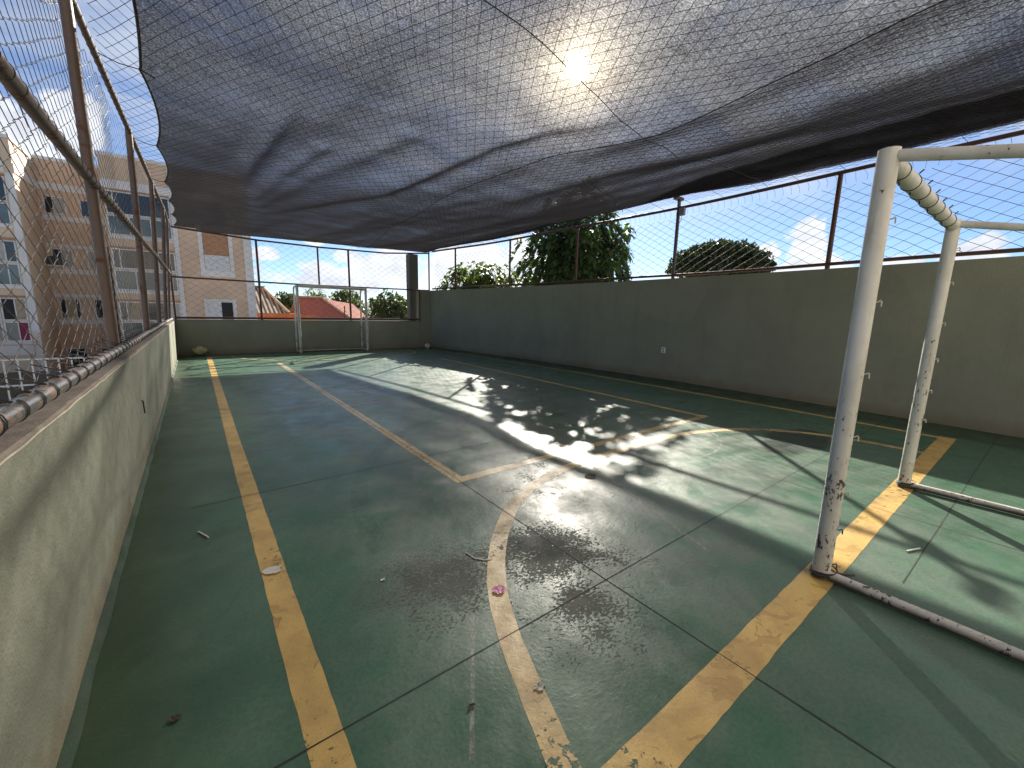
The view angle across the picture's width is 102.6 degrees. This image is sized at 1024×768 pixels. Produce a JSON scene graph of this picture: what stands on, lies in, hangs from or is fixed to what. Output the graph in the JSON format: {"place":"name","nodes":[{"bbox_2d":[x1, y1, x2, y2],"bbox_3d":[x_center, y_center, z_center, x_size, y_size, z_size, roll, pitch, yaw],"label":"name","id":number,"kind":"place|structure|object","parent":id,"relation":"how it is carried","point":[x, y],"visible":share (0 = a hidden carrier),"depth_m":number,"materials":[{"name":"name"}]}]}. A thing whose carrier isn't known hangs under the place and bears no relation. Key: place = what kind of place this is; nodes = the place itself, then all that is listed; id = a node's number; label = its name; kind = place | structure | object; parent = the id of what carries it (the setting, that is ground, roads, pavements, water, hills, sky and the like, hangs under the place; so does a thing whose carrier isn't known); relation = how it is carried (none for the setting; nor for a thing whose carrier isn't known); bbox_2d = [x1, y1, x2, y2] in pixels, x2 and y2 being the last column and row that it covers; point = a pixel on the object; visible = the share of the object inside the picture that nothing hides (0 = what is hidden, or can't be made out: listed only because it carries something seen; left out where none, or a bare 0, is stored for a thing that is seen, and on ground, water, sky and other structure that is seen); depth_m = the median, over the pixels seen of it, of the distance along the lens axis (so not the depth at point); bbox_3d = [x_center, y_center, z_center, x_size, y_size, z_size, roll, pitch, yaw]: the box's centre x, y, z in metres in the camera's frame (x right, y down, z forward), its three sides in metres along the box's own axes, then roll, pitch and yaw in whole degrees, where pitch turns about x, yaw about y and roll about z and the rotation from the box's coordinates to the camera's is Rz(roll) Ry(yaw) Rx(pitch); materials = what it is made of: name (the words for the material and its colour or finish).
{"place":"outdoors","nodes":[
{"label":"outdoors","id":0,"kind":"place"},
{"bbox_2d":[0,370,62,404],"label":"yard wall","id":1,"kind":"structure","parent":0,"point":[15,375],"depth_m":16.78,"materials":[{"name":"concrete"}]},
{"bbox_2d":[0,133,257,372],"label":"apartment building","id":2,"kind":"structure","parent":0,"point":[218,249],"depth_m":22.02,"materials":[{"name":"beige paint"}]},
{"bbox_2d":[0,176,7,201],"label":"balcony window","id":3,"kind":"structure","parent":2,"relation":"in","point":[3,192],"depth_m":18.68,"materials":[{"name":"white metal"}]},
{"bbox_2d":[0,240,18,262],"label":"balcony window","id":4,"kind":"structure","parent":2,"relation":"in","point":[5,254],"depth_m":19.03,"materials":[{"name":"white glass"}]},
{"bbox_2d":[0,298,28,320],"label":"balcony window","id":5,"kind":"structure","parent":2,"relation":"in","point":[13,305],"depth_m":19.39,"materials":[{"name":"black glass"}]},
{"bbox_2d":[42,195,66,215],"bbox_3d":[-24.523,-9.586,21.995,0.820,0.920,0.039,-6,12,-37],"label":"window","id":6,"kind":"structure","parent":2,"relation":"in","point":[48,198],"depth_m":22.00,"materials":[{"name":"grey glass"}]},
{"bbox_2d":[47,256,64,266],"bbox_3d":[-24.685,-6.629,22.155,0.590,0.530,0.338,-6,12,-37],"label":"air conditioner","id":7,"kind":"object","parent":2,"relation":"attached to","point":[53,260],"visible":0.82,"depth_m":22.07,"materials":[{"name":"white metal"}]},
{"bbox_2d":[51,248,74,267],"bbox_3d":[-24.583,-6.886,22.457,0.820,1.000,0.039,-6,12,-37],"label":"window","id":8,"kind":"structure","parent":2,"relation":"in","point":[63,251],"depth_m":22.52,"materials":[{"name":"grey glass"}]},
{"bbox_2d":[59,298,82,318],"bbox_3d":[-24.642,-4.215,22.913,0.820,1.100,0.039,-6,12,-37],"label":"window","id":9,"kind":"structure","parent":2,"relation":"in","point":[63,304],"depth_m":22.92,"materials":[{"name":"grey glass"}]},
{"bbox_2d":[67,348,88,366],"bbox_3d":[-24.702,-1.495,23.378,0.820,1.100,0.039,-6,12,-37],"label":"window","id":10,"kind":"structure","parent":2,"relation":"in","point":[68,349],"depth_m":23.34,"materials":[{"name":"black glass"}]},
{"bbox_2d":[79,200,88,217],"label":"window","id":11,"kind":"structure","parent":2,"relation":"in","point":[84,213],"depth_m":22.66,"materials":[{"name":"glass"}]},
{"bbox_2d":[87,251,96,269],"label":"window","id":12,"kind":"structure","parent":2,"relation":"in","point":[88,252],"depth_m":23.12,"materials":[{"name":"grey glass"}]},
{"bbox_2d":[93,299,103,318],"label":"window","id":13,"kind":"structure","parent":2,"relation":"in","point":[98,305],"depth_m":23.57,"materials":[{"name":"black glass"}]},
{"bbox_2d":[105,189,170,219],"bbox_3d":[-19.539,-9.336,21.441,2.540,1.130,0.039,-6,12,-37],"label":"balcony window","id":14,"kind":"structure","parent":2,"relation":"in","point":[120,200],"depth_m":21.44,"materials":[{"name":"white glass"}]},
{"bbox_2d":[111,248,176,271],"bbox_3d":[-19.599,-6.601,21.908,2.540,1.020,0.039,-6,12,-37],"label":"balcony window","id":15,"kind":"structure","parent":2,"relation":"in","point":[173,262],"depth_m":21.64,"materials":[{"name":"white glass"}]},
{"bbox_2d":[118,301,181,320],"bbox_3d":[-19.658,-3.955,22.361,2.540,1.010,0.039,-6,12,-37],"label":"balcony window","id":16,"kind":"structure","parent":2,"relation":"in","point":[178,306],"depth_m":22.07,"materials":[{"name":"white glass"}]},
{"bbox_2d":[204,255,229,270],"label":"window","id":17,"kind":"structure","parent":2,"relation":"in","point":[218,263],"depth_m":23.78,"materials":[{"name":"white glass"}]},
{"bbox_2d":[207,301,234,319],"bbox_3d":[-17.181,-4.237,24.238,1.240,1.220,0.039,-6,12,-37],"label":"window","id":18,"kind":"structure","parent":2,"relation":"in","point":[226,310],"depth_m":24.20,"materials":[{"name":"white glass"}]},
{"bbox_2d":[290,301,405,317],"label":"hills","id":19,"kind":"structure","parent":0,"point":[368,303],"depth_m":268.96,"materials":[{"name":"green plant"}]},
{"bbox_2d":[311,319,406,320],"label":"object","id":20,"kind":"structure","parent":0,"point":[380,320],"depth_m":26.17,"materials":[{"name":"metal"}]},
{"bbox_2d":[0,0,1023,302],"label":"sky","id":21,"kind":"structure","parent":0,"point":[857,178],"materials":[{"name":"blue"}]},
{"bbox_2d":[56,347,1023,767],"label":"court floor","id":22,"kind":"structure","parent":0,"point":[666,599],"depth_m":2.27,"materials":[{"name":"green paint"}]},
{"bbox_2d":[166,714,180,722],"bbox_3d":[-1.202,1.189,1.457,0.045,0.004,0.030,-6,12,-37],"label":"dry leaf","id":23,"kind":"object","parent":22,"relation":"on","point":[173,718],"visible":1,"depth_m":1.46,"materials":[{"name":"brown plant"}]},
{"bbox_2d":[191,346,208,355],"bbox_3d":[-9.366,-0.999,12.324,0.426,0.311,0.300,-6,12,-37],"label":"crumpled bag","id":24,"kind":"object","parent":22,"relation":"on","point":[200,350],"visible":1,"depth_m":12.23,"materials":[{"name":"yellow plastic"}]},
{"bbox_2d":[262,565,281,573],"bbox_3d":[-1.345,1.042,2.299,0.103,0.004,0.077,-2,10,-20],"label":"paper scrap","id":25,"kind":"object","parent":22,"relation":"on","point":[273,569],"visible":1,"depth_m":2.30,"materials":[{"name":"white paper"}]},
{"bbox_2d":[293,284,368,352],"bbox_3d":[-6.297,-2.258,14.344,2.293,2.234,0.691,-6,12,-37],"label":"football goal","id":26,"kind":"object","parent":22,"relation":"on","point":[296,286],"visible":1,"depth_m":14.06,"materials":[{"name":"white paint"}]},
{"bbox_2d":[465,552,491,559],"bbox_3d":[-0.208,1.042,2.465,0.178,0.005,0.038,5,10,21],"label":"twig","id":27,"kind":"object","parent":22,"relation":"on","point":[477,558],"visible":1,"depth_m":2.45,"materials":[{"name":"brown wood"}]},
{"bbox_2d":[491,585,504,593],"bbox_3d":[-0.071,1.086,2.174,0.060,0.009,0.068,6,11,28],"label":"sweet wrapper","id":28,"kind":"object","parent":22,"relation":"on","point":[498,589],"visible":1,"depth_m":2.17,"materials":[{"name":"pink plastic"}]},
{"bbox_2d":[533,681,544,689],"bbox_3d":[0.108,1.192,1.616,0.048,0.005,0.040,2,10,4],"label":"paper scrap","id":29,"kind":"object","parent":22,"relation":"on","point":[539,686],"visible":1,"depth_m":1.62,"materials":[{"name":"white paper"}]},
{"bbox_2d":[585,473,595,477],"bbox_3d":[0.716,0.838,3.750,0.101,0.006,0.116,4,10,13],"label":"dry leaf","id":30,"kind":"object","parent":22,"relation":"on","point":[589,475],"visible":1,"depth_m":3.75,"materials":[{"name":"brown plant"}]},
{"bbox_2d":[809,143,1023,663],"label":"football goal","id":31,"kind":"object","parent":22,"relation":"on","point":[893,166],"visible":1,"depth_m":2.17,"materials":[{"name":"white paint"}]},
{"label":"ground","id":32,"kind":"structure","parent":0,"visible":0},
{"bbox_2d":[0,356,91,399],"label":"yard railing","id":33,"kind":"object","parent":32,"relation":"on","point":[4,370],"visible":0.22,"depth_m":15.93,"materials":[{"name":"white metal"}]},
{"bbox_2d":[0,321,177,767],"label":"parapet wall","id":34,"kind":"structure","parent":32,"relation":"on","point":[73,459],"depth_m":1.53,"materials":[{"name":"green paint"}]},
{"bbox_2d":[0,0,172,435],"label":"chain link fence","id":35,"kind":"object","parent":34,"relation":"on","point":[16,409],"visible":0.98,"depth_m":3.12,"materials":[{"name":"grey metal"}]},
{"bbox_2d":[87,0,1023,252],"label":"overhead net","id":36,"kind":"object","parent":35,"relation":"attached to","point":[640,172],"visible":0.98,"depth_m":4.68,"materials":[{"name":"fabric"}]},
{"bbox_2d":[98,0,1023,252],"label":"shade cloth","id":37,"kind":"object","parent":36,"relation":"on","point":[321,15],"visible":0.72,"depth_m":4.12,"materials":[{"name":"black fabric"}]},
{"bbox_2d":[274,291,295,310],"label":"leafy tree","id":38,"kind":"object","parent":32,"relation":"on","point":[286,301],"visible":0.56,"depth_m":44.80,"materials":[{"name":"green plant"}]},
{"bbox_2d":[255,286,316,319],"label":"brick house","id":39,"kind":"structure","parent":32,"relation":"on","point":[266,302],"depth_m":30.17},
{"bbox_2d":[174,319,419,355],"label":"parapet wall","id":40,"kind":"structure","parent":32,"relation":"on","point":[219,336],"depth_m":13.93,"materials":[{"name":"green paint"}]},
{"bbox_2d":[165,226,429,320],"bbox_3d":[-6.680,-3.643,14.407,8.280,2.782,0.157,-6,12,-37],"label":"net fence","id":41,"kind":"object","parent":40,"relation":"on","point":[261,317],"visible":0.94,"depth_m":13.74,"materials":[{"name":"grey metal"}]},
{"bbox_2d":[303,288,340,300],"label":"palm like tree","id":42,"kind":"object","parent":32,"relation":"on","point":[315,294],"visible":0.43,"depth_m":43.66,"materials":[{"name":"green plant"}]},
{"bbox_2d":[290,296,364,317],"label":"tiled house","id":43,"kind":"structure","parent":32,"relation":"on","point":[332,309],"depth_m":34.94,"materials":[{"name":"red tile"}]},
{"bbox_2d":[329,290,359,301],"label":"leafy tree","id":44,"kind":"object","parent":32,"relation":"on","point":[345,294],"visible":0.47,"depth_m":45.64,"materials":[{"name":"green plant"}]},
{"bbox_2d":[345,296,369,314],"bbox_3d":[-15.463,-4.872,40.302,2.952,7.469,3.282,-6,12,-37],"label":"leafy tree","id":45,"kind":"object","parent":32,"relation":"on","point":[358,305],"visible":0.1,"depth_m":39.51,"materials":[{"name":"green plant"}]},
{"bbox_2d":[368,289,406,317],"bbox_3d":[-11.297,-4.844,38.436,4.329,8.223,4.380,7,11,30],"label":"leafy tree","id":46,"kind":"object","parent":32,"relation":"on","point":[380,302],"visible":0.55,"depth_m":37.05,"materials":[{"name":"green plant"}]},
{"bbox_2d":[406,254,417,320],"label":"concrete column","id":47,"kind":"structure","parent":32,"relation":"on","point":[412,296],"depth_m":16.72,"materials":[{"name":"grey concrete"}]},
{"bbox_2d":[435,261,523,289],"bbox_3d":[-1.318,-1.204,18.317,4.022,8.262,4.092,-6,12,-37],"label":"broadleaf tree","id":48,"kind":"object","parent":32,"relation":"on","point":[477,277],"visible":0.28,"depth_m":17.03,"materials":[{"name":"green plant"}]},
{"bbox_2d":[508,210,636,286],"bbox_3d":[2.331,-1.976,15.753,4.512,10.804,4.484,6,11,24],"label":"broadleaf tree","id":49,"kind":"object","parent":32,"relation":"on","point":[557,236],"visible":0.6,"depth_m":14.01,"materials":[{"name":"green plant"}]},
{"bbox_2d":[664,238,776,277],"bbox_3d":[12.977,-3.736,26.722,5.966,11.040,6.520,-6,12,-37],"label":"round tree","id":50,"kind":"object","parent":32,"relation":"on","point":[756,259],"visible":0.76,"depth_m":24.30,"materials":[{"name":"green plant"}]},
{"bbox_2d":[417,256,1023,437],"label":"parapet wall","id":51,"kind":"structure","parent":32,"relation":"on","point":[784,334],"depth_m":7.64,"materials":[{"name":"green paint"}]},
{"bbox_2d":[432,129,1023,289],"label":"net fence","id":52,"kind":"object","parent":51,"relation":"on","point":[828,263],"visible":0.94,"depth_m":7.77,"materials":[{"name":"grey metal"}]},
{"bbox_2d":[484,0,767,186],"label":"support cable","id":53,"kind":"object","parent":52,"relation":"attached to","point":[595,94],"visible":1,"depth_m":3.76,"materials":[{"name":"black metal"}]},
{"bbox_2d":[679,207,685,222],"bbox_3d":[3.741,-3.711,9.052,0.080,0.333,0.144,-6,12,-37],"label":"junction box","id":54,"kind":"object","parent":52,"relation":"attached to","point":[682,211],"visible":1,"depth_m":9.00,"materials":[{"name":"grey plastic"}]}
]}

